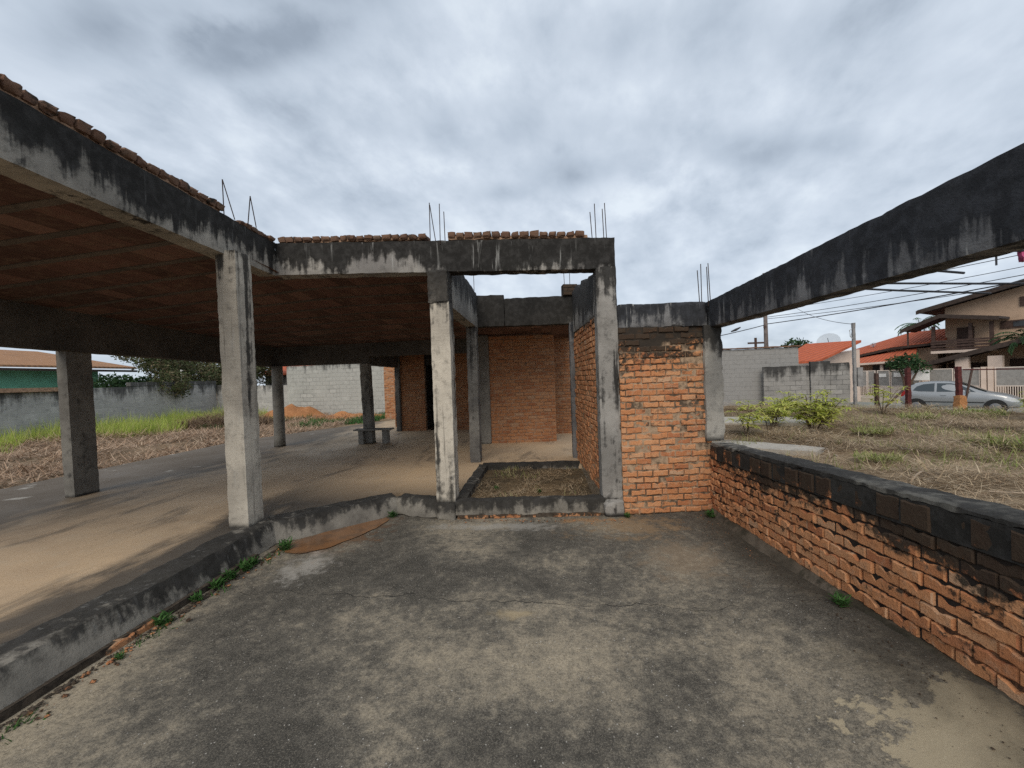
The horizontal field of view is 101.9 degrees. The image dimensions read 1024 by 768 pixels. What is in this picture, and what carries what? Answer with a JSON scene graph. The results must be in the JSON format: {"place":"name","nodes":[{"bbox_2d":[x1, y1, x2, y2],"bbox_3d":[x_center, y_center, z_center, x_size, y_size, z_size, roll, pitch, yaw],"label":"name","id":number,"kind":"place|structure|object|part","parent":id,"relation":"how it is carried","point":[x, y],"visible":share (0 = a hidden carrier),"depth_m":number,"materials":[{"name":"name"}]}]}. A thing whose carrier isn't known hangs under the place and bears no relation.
{"place":"outdoors","nodes":[
{"label":"outdoors","id":0,"kind":"place"},
{"bbox_2d":[0,405,271,452],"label":"bright green grass","id":1,"kind":"structure","parent":0,"point":[132,426],"depth_m":15.22,"materials":[{"name":"green plant"}]},
{"bbox_2d":[0,547,280,738],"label":"kerb soil","id":2,"kind":"structure","parent":0,"point":[60,689],"depth_m":2.65,"materials":[{"name":"brown soil"}]},
{"bbox_2d":[149,609,175,626],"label":"weed","id":3,"kind":"object","parent":2,"relation":"on","point":[158,620],"visible":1,"depth_m":3.00,"materials":[{"name":"green plant"}]},
{"bbox_2d":[186,589,203,601],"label":"weed","id":4,"kind":"object","parent":2,"relation":"on","point":[195,596],"visible":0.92,"depth_m":3.32,"materials":[{"name":"green plant"}]},
{"bbox_2d":[208,576,226,588],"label":"weed","id":5,"kind":"object","parent":2,"relation":"on","point":[217,582],"visible":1,"depth_m":3.52,"materials":[{"name":"green plant"}]},
{"bbox_2d":[218,568,238,580],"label":"weed","id":6,"kind":"object","parent":2,"relation":"on","point":[229,575],"visible":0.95,"depth_m":3.67,"materials":[{"name":"green plant"}]},
{"bbox_2d":[248,555,259,564],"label":"weed","id":7,"kind":"object","parent":2,"relation":"on","point":[255,561],"visible":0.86,"depth_m":3.96,"materials":[{"name":"green plant"}]},
{"bbox_2d":[0,511,1023,767],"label":"driveway","id":8,"kind":"structure","parent":0,"point":[502,651],"depth_m":2.38,"materials":[{"name":"concrete"}]},
{"bbox_2d":[113,650,127,659],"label":"weed","id":9,"kind":"object","parent":8,"relation":"on","point":[118,655],"visible":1,"depth_m":2.64,"materials":[{"name":"green plant"}]},
{"bbox_2d":[0,548,281,740],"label":"brick crumbs","id":10,"kind":"object","parent":8,"relation":"on","point":[93,680],"visible":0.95,"depth_m":2.58,"materials":[{"name":"orange brick"}]},
{"bbox_2d":[1,548,287,744],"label":"weeds","id":11,"kind":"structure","parent":8,"relation":"on","point":[29,717],"depth_m":2.79,"materials":[{"name":"green plant"}]},
{"bbox_2d":[238,558,256,571],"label":"weed","id":12,"kind":"object","parent":8,"relation":"on","point":[245,565],"visible":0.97,"depth_m":3.83,"materials":[{"name":"green plant"}]},
{"bbox_2d":[276,536,294,549],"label":"weed","id":13,"kind":"object","parent":8,"relation":"on","point":[283,543],"visible":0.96,"depth_m":4.30,"materials":[{"name":"green plant"}]},
{"bbox_2d":[285,517,388,553],"bbox_3d":[-1.896,1.695,4.681,0.499,0.001,1.229,-1,1,44],"label":"dirt patch","id":14,"kind":"object","parent":8,"relation":"on","point":[327,539],"visible":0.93,"depth_m":4.59,"materials":[{"name":"soil"}]},
{"bbox_2d":[388,510,397,517],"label":"weed","id":15,"kind":"object","parent":8,"relation":"on","point":[392,513],"visible":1,"depth_m":5.23,"materials":[{"name":"green plant"}]},
{"bbox_2d":[456,519,622,523],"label":"brick crumbs","id":16,"kind":"object","parent":8,"relation":"on","point":[544,520],"visible":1,"depth_m":4.91,"materials":[{"name":"brick"}]},
{"bbox_2d":[705,509,715,517],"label":"weed","id":17,"kind":"object","parent":8,"relation":"on","point":[708,512],"visible":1,"depth_m":4.86,"materials":[{"name":"green plant"}]},
{"bbox_2d":[827,589,850,606],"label":"weed","id":18,"kind":"object","parent":8,"relation":"on","point":[841,600],"visible":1,"depth_m":2.76,"materials":[{"name":"green plant"}]},
{"bbox_2d":[683,515,1023,766],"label":"brick crumbs","id":19,"kind":"object","parent":8,"relation":"on","point":[992,748],"visible":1,"depth_m":2.31,"materials":[{"name":"brick"}]},
{"bbox_2d":[709,442,1023,708],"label":"brick wall","id":20,"kind":"structure","parent":8,"relation":"on","point":[938,573],"depth_m":2.45,"materials":[{"name":"orange brick"}]},
{"bbox_2d":[0,391,1023,510],"bbox_3d":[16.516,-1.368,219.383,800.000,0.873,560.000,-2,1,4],"label":"ground","id":21,"kind":"structure","parent":0,"point":[592,485],"depth_m":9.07,"materials":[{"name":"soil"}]},
{"bbox_2d":[0,350,136,388],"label":"green house","id":22,"kind":"structure","parent":21,"relation":"on","point":[27,378],"depth_m":20.63,"materials":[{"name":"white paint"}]},
{"bbox_2d":[93,372,162,387],"bbox_3d":[-20.601,0.677,22.778,2.366,3.108,4.923,-2,1,4],"label":"dark shrub","id":23,"kind":"object","parent":21,"relation":"on","point":[107,382],"visible":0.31,"depth_m":21.38,"materials":[{"name":"green plant"}]},
{"bbox_2d":[0,370,287,439],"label":"boundary wall","id":24,"kind":"structure","parent":21,"relation":"on","point":[23,407],"depth_m":18.60,"materials":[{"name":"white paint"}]},
{"bbox_2d":[0,411,381,488],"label":"cut straw","id":25,"kind":"object","parent":21,"relation":"on","point":[47,453],"visible":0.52,"depth_m":11.56,"materials":[{"name":"brown plant"}]},
{"bbox_2d":[111,356,271,397],"bbox_3d":[-18.303,-0.161,26.092,4.720,4.565,12.032,-2,1,4],"label":"shrub","id":26,"kind":"object","parent":21,"relation":"on","point":[169,371],"visible":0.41,"depth_m":22.26,"materials":[{"name":"green plant"}]},
{"bbox_2d":[165,409,295,429],"bbox_3d":[-12.212,1.393,17.844,5.539,1.181,4.363,-2,1,4],"label":"brush heap","id":27,"kind":"object","parent":21,"relation":"on","point":[199,421],"visible":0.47,"depth_m":17.28,"materials":[{"name":"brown plant"}]},
{"bbox_2d":[263,365,309,384],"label":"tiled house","id":28,"kind":"structure","parent":21,"relation":"on","point":[284,376],"depth_m":31.38,"materials":[{"name":"orange tile"}]},
{"bbox_2d":[196,412,384,428],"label":"green weeds","id":29,"kind":"object","parent":21,"relation":"on","point":[358,420],"visible":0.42,"depth_m":17.41,"materials":[{"name":"green plant"}]},
{"bbox_2d":[264,404,322,419],"bbox_3d":[-11.027,1.388,20.806,3.800,0.811,2.400,-2,1,4],"label":"dirt heap","id":30,"kind":"object","parent":21,"relation":"on","point":[290,410],"visible":0.43,"depth_m":20.42,"materials":[{"name":"orange soil"}]},
{"bbox_2d":[286,364,384,414],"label":"grey block wall","id":31,"kind":"structure","parent":21,"relation":"on","point":[327,389],"depth_m":21.77,"materials":[{"name":"grey concrete"}]},
{"bbox_2d":[303,411,383,419],"bbox_3d":[-7.883,1.499,19.870,5.200,0.424,1.800,-2,1,4],"label":"dirt heap","id":32,"kind":"object","parent":21,"relation":"on","point":[341,413],"visible":0.38,"depth_m":19.60,"materials":[{"name":"orange soil"}]},
{"bbox_2d":[384,367,394,418],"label":"brick pier","id":33,"kind":"structure","parent":21,"relation":"on","point":[389,392],"depth_m":18.17,"materials":[{"name":"orange brick"}]},
{"bbox_2d":[0,74,1023,722],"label":"unfinished building","id":34,"kind":"structure","parent":21,"relation":"on","point":[108,246],"depth_m":5.06,"materials":[{"name":"concrete"}]},
{"bbox_2d":[353,427,393,443],"bbox_3d":[-3.412,1.292,10.274,0.929,0.387,0.299,-2,1,4],"label":"bench","id":35,"kind":"object","parent":34,"relation":"on","point":[385,436],"visible":1,"depth_m":10.18,"materials":[{"name":"concrete"}]},
{"bbox_2d":[1018,252,1023,261],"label":"plastic scrap","id":36,"kind":"object","parent":34,"relation":"hanging from","point":[1021,257],"visible":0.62,"depth_m":2.38,"materials":[{"name":"pink plastic"}]},
{"bbox_2d":[724,400,766,435],"bbox_3d":[5.553,0.850,9.788,1.117,0.925,0.852,-2,1,-28],"label":"young plant","id":37,"kind":"object","parent":21,"relation":"on","point":[747,416],"visible":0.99,"depth_m":9.75,"materials":[{"name":"green plant"}]},
{"bbox_2d":[731,273,768,346],"bbox_3d":[21.630,-4.325,36.399,4.751,10.702,0.450,-2,1,4],"label":"utility pole","id":38,"kind":"object","parent":21,"relation":"on","point":[765,323],"visible":0.38,"depth_m":36.25,"materials":[{"name":"grey concrete"}]},
{"bbox_2d":[721,325,763,335],"bbox_3d":[15.222,-4.240,39.916,15.793,1.597,0.063,-2,1,27],"label":"overhead wire","id":39,"kind":"object","parent":38,"relation":"attached to","point":[742,330],"visible":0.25,"depth_m":37.14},
{"bbox_2d":[768,285,1020,318],"bbox_3d":[26.026,-5.442,24.373,0.036,0.495,24.890,-2,1,-17],"label":"overhead wire","id":40,"kind":"object","parent":38,"relation":"attached to","point":[895,303],"visible":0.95,"depth_m":27.53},
{"bbox_2d":[768,280,1023,323],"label":"overhead wire","id":41,"kind":"object","parent":38,"relation":"attached to","point":[896,303],"visible":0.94,"depth_m":27.02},
{"bbox_2d":[770,274,1023,316],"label":"overhead wire","id":42,"kind":"object","parent":38,"relation":"attached to","point":[901,296],"visible":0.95,"depth_m":26.89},
{"bbox_2d":[811,266,1023,304],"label":"overhead wire","id":43,"kind":"object","parent":38,"relation":"attached to","point":[924,285],"visible":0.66,"depth_m":25.90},
{"bbox_2d":[946,255,1018,269],"bbox_3d":[25.975,-6.982,24.353,0.036,0.413,24.890,-2,1,-17],"label":"overhead wire","id":44,"kind":"object","parent":38,"relation":"attached to","point":[981,262],"visible":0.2,"depth_m":23.35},
{"bbox_2d":[748,338,763,346],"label":"utility pole","id":45,"kind":"object","parent":21,"relation":"on","point":[755,342],"visible":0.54,"depth_m":47.85,"materials":[{"name":"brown wood"}]},
{"bbox_2d":[722,345,800,405],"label":"grey block wall","id":46,"kind":"structure","parent":21,"relation":"on","point":[742,375],"depth_m":18.72,"materials":[{"name":"concrete"}]},
{"bbox_2d":[724,417,805,425],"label":"path slab","id":47,"kind":"structure","parent":21,"relation":"on","point":[730,421],"depth_m":12.14,"materials":[{"name":"concrete"}]},
{"bbox_2d":[744,397,790,432],"bbox_3d":[6.282,0.828,9.991,0.958,0.990,1.234,-2,1,4],"label":"young plant","id":48,"kind":"object","parent":21,"relation":"on","point":[770,420],"visible":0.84,"depth_m":10.05,"materials":[{"name":"green plant"}]},
{"bbox_2d":[712,440,825,455],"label":"path slab","id":49,"kind":"structure","parent":21,"relation":"on","point":[771,447],"depth_m":7.99,"materials":[{"name":"concrete"}]},
{"bbox_2d":[759,397,797,426],"bbox_3d":[7.385,0.822,11.718,1.026,0.912,1.098,-2,1,-31],"label":"young plant","id":50,"kind":"object","parent":21,"relation":"on","point":[774,412],"visible":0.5,"depth_m":11.62,"materials":[{"name":"green plant"}]},
{"bbox_2d":[767,391,803,416],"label":"young plant","id":51,"kind":"object","parent":21,"relation":"on","point":[787,400],"visible":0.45,"depth_m":13.50,"materials":[{"name":"green plant"}]},
{"bbox_2d":[781,337,811,347],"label":"distant tree","id":52,"kind":"object","parent":21,"relation":"on","point":[796,342],"visible":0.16,"depth_m":40.66,"materials":[{"name":"green plant"}]},
{"bbox_2d":[762,361,850,406],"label":"grey block wall","id":53,"kind":"structure","parent":21,"relation":"on","point":[819,376],"depth_m":17.83,"materials":[{"name":"grey concrete"}]},
{"bbox_2d":[787,440,838,458],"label":"dry branch","id":54,"kind":"object","parent":21,"relation":"on","point":[823,450],"visible":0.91,"depth_m":7.27,"materials":[{"name":"brown wood"}]},
{"bbox_2d":[786,392,858,434],"bbox_3d":[7.334,0.770,10.095,1.356,1.126,1.267,-2,1,15],"label":"young plant","id":55,"kind":"object","parent":21,"relation":"on","point":[810,419],"visible":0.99,"depth_m":9.98,"materials":[{"name":"green plant"}]},
{"bbox_2d":[804,389,847,422],"bbox_3d":[8.271,0.689,11.066,1.207,1.072,1.292,-1,1,31],"label":"young plant","id":56,"kind":"object","parent":21,"relation":"on","point":[825,404],"visible":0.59,"depth_m":10.88,"materials":[{"name":"green plant"}]},
{"bbox_2d":[798,340,860,401],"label":"red roof house","id":57,"kind":"structure","parent":21,"relation":"on","point":[833,352],"depth_m":23.12,"materials":[{"name":"tile"}]},
{"bbox_2d":[849,323,863,406],"bbox_3d":[14.269,-0.565,17.245,0.521,3.944,0.181,-2,1,4],"label":"concrete pole","id":58,"kind":"object","parent":21,"relation":"on","point":[857,376],"visible":0.91,"depth_m":17.18,"materials":[{"name":"grey concrete"}]},
{"bbox_2d":[847,423,894,434],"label":"weed clump","id":59,"kind":"object","parent":21,"relation":"on","point":[867,429],"visible":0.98,"depth_m":9.32,"materials":[{"name":"green plant"}]},
{"bbox_2d":[847,449,902,462],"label":"weed clump","id":60,"kind":"object","parent":21,"relation":"on","point":[892,454],"visible":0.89,"depth_m":6.74,"materials":[{"name":"green plant"}]},
{"bbox_2d":[874,373,879,407],"bbox_3d":[14.561,0.477,16.566,0.130,1.826,0.130,-2,1,4],"label":"fence post","id":61,"kind":"object","parent":21,"relation":"on","point":[876,378],"visible":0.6,"depth_m":16.51,"materials":[{"name":"brown wood"}]},
{"bbox_2d":[858,438,912,449],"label":"dry branch","id":62,"kind":"object","parent":21,"relation":"on","point":[895,443],"visible":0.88,"depth_m":7.54,"materials":[{"name":"brown wood"}]},
{"bbox_2d":[866,384,908,413],"bbox_3d":[12.271,0.528,13.522,1.341,1.076,1.042,-2,1,7],"label":"young plant","id":63,"kind":"object","parent":21,"relation":"on","point":[884,396],"visible":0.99,"depth_m":13.52,"materials":[{"name":"green plant"}]},
{"bbox_2d":[885,368,911,407],"bbox_3d":[14.351,0.353,15.505,1.116,1.881,0.158,-2,1,-5],"label":"fence post","id":64,"kind":"object","parent":21,"relation":"on","point":[907,379],"visible":0.71,"depth_m":15.48,"materials":[{"name":"brown wood"}]},
{"bbox_2d":[856,329,946,394],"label":"red roof house","id":65,"kind":"structure","parent":21,"relation":"on","point":[872,358],"depth_m":28.66,"materials":[{"name":"tile"}]},
{"bbox_2d":[873,365,916,372],"bbox_3d":[26.680,-0.347,28.956,0.070,2.000,2.400,-2,1,-29],"label":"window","id":66,"kind":"structure","parent":65,"relation":"in","point":[875,367],"depth_m":29.68,"materials":[{"name":"grey glass"}]},
{"bbox_2d":[892,410,942,420],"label":"weed clump","id":67,"kind":"object","parent":21,"relation":"on","point":[910,417],"visible":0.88,"depth_m":11.68,"materials":[{"name":"green plant"}]},
{"bbox_2d":[895,315,939,335],"bbox_3d":[33.511,-2.444,34.003,2.983,6.218,3.015,-2,1,4],"label":"palm tree","id":68,"kind":"object","parent":21,"relation":"on","point":[909,324],"visible":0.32,"depth_m":33.90,"materials":[{"name":"green plant"}]},
{"bbox_2d":[900,279,1023,395],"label":"two storey house","id":69,"kind":"structure","parent":21,"relation":"on","point":[975,324],"depth_m":25.10,"materials":[{"name":"beige paint"}]},
{"bbox_2d":[957,327,974,349],"bbox_3d":[28.595,-2.862,26.174,0.050,1.430,0.750,-2,1,-29],"label":"balcony door","id":70,"kind":"structure","parent":69,"relation":"in","point":[962,333],"depth_m":26.25,"materials":[{"name":"brown wood"}]},
{"bbox_2d":[949,358,1023,393],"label":"garage door","id":71,"kind":"structure","parent":69,"relation":"in","point":[1013,362],"depth_m":24.54,"materials":[{"name":"brown metal"}]},
{"bbox_2d":[1001,319,1023,328],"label":"window","id":72,"kind":"structure","parent":69,"relation":"in","point":[1010,323],"depth_m":24.45,"materials":[{"name":"grey wood"}]},
{"bbox_2d":[952,366,973,409],"bbox_3d":[15.414,0.236,14.093,0.675,1.680,0.284,-2,1,4],"label":"fence post","id":73,"kind":"object","parent":21,"relation":"on","point":[960,398],"visible":0.71,"depth_m":14.06,"materials":[{"name":"brown wood"}]},
{"bbox_2d":[963,368,1023,369],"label":"fence rail","id":74,"kind":"object","parent":73,"relation":"attached to","point":[996,369],"visible":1,"depth_m":13.23,"materials":[{"name":"metal"}]},
{"bbox_2d":[910,469,1023,480],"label":"dry branch","id":75,"kind":"object","parent":21,"relation":"on","point":[916,474],"visible":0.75,"depth_m":5.46,"materials":[{"name":"brown wood"}]},
{"bbox_2d":[945,419,1002,428],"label":"dry branch","id":76,"kind":"object","parent":21,"relation":"on","point":[967,422],"visible":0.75,"depth_m":10.41,"materials":[{"name":"brown wood"}]},
{"bbox_2d":[943,404,1010,415],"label":"weed clump","id":77,"kind":"object","parent":21,"relation":"on","point":[976,410],"visible":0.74,"depth_m":12.26,"materials":[{"name":"green plant"}]},
{"bbox_2d":[954,429,1023,447],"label":"weed clump","id":78,"kind":"object","parent":21,"relation":"on","point":[999,440],"visible":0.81,"depth_m":7.50,"materials":[{"name":"green plant"}]},
{"bbox_2d":[987,490,1023,493],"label":"dry branch","id":79,"kind":"object","parent":21,"relation":"on","point":[1005,492],"visible":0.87,"depth_m":4.66,"materials":[{"name":"beige wood"}]},
{"bbox_2d":[988,329,1023,355],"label":"palm tree","id":80,"kind":"object","parent":21,"relation":"on","point":[1011,338],"visible":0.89,"depth_m":22.87,"materials":[{"name":"green plant"}]},
{"bbox_2d":[1013,391,1023,411],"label":"young plant","id":81,"kind":"object","parent":21,"relation":"on","point":[1021,401],"visible":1,"depth_m":11.16,"materials":[{"name":"green plant"}]},
{"bbox_2d":[0,0,1023,384],"label":"sky","id":82,"kind":"structure","parent":0,"point":[740,138],"materials":[{"name":"grey"}]},
{"bbox_2d":[471,468,591,497],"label":"planter soil","id":83,"kind":"structure","parent":0,"point":[508,483],"depth_m":6.17,"materials":[{"name":"brown soil"}]},
{"bbox_2d":[475,466,587,497],"bbox_3d":[0.254,1.438,6.185,1.812,0.152,2.225,-2,1,4],"label":"planter straw","id":84,"kind":"object","parent":83,"relation":"on","point":[558,473],"visible":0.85,"depth_m":6.05,"materials":[{"name":"beige plant"}]},
{"bbox_2d":[493,464,577,496],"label":"planter grass","id":85,"kind":"structure","parent":83,"relation":"on","point":[501,472],"depth_m":6.64,"materials":[{"name":"green plant"}]},
{"bbox_2d":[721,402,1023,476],"bbox_3d":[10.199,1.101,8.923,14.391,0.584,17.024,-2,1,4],"label":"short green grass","id":86,"kind":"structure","parent":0,"point":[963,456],"depth_m":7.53,"materials":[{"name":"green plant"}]},
{"bbox_2d":[729,407,1021,464],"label":"brown cut grass","id":87,"kind":"structure","parent":0,"point":[886,434],"depth_m":10.21,"materials":[{"name":"brown plant"}]},
{"bbox_2d":[858,396,900,402],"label":"pavement","id":88,"kind":"structure","parent":0,"point":[864,398],"depth_m":25.81,"materials":[{"name":"concrete"}]},
{"bbox_2d":[885,352,933,386],"bbox_3d":[23.630,-0.474,24.831,2.155,2.888,1.868,-2,1,4],"label":"round tree","id":89,"kind":"object","parent":88,"relation":"on","point":[915,363],"visible":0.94,"depth_m":24.63,"materials":[{"name":"green plant"}]},
{"bbox_2d":[911,366,929,381],"bbox_3d":[24.015,-0.327,24.455,0.080,2.350,0.880,-2,1,-29],"label":"blank board","id":90,"kind":"object","parent":88,"relation":"on","point":[920,375],"visible":0.61,"depth_m":24.35,"materials":[{"name":"white paint"}]},
{"bbox_2d":[860,366,1023,398],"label":"street fence","id":91,"kind":"object","parent":88,"relation":"on","point":[1010,378],"visible":0.41,"depth_m":23.47,"materials":[{"name":"beige paint"}]},
{"bbox_2d":[851,402,1023,412],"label":"road","id":92,"kind":"structure","parent":0,"point":[863,404],"depth_m":23.45,"materials":[{"name":"grey asphalt"}]},
{"bbox_2d":[900,381,1023,411],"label":"parked car","id":93,"kind":"object","parent":92,"relation":"on","point":[936,393],"visible":0.71,"depth_m":18.77,"materials":[{"name":"silver metal"}]},
{"bbox_3d":[19.342,0.157,19.506,0.224,0.375,0.720,-2,1,-38],"label":"side window","id":94,"kind":"part","parent":93,"relation":"part of","materials":[{"name":"grey glass"}]},
{"bbox_3d":[19.978,0.159,18.683,0.228,0.400,1.200,-2,1,-38],"label":"door window","id":95,"kind":"part","parent":93,"relation":"part of","materials":[{"name":"grey glass"}]}
]}

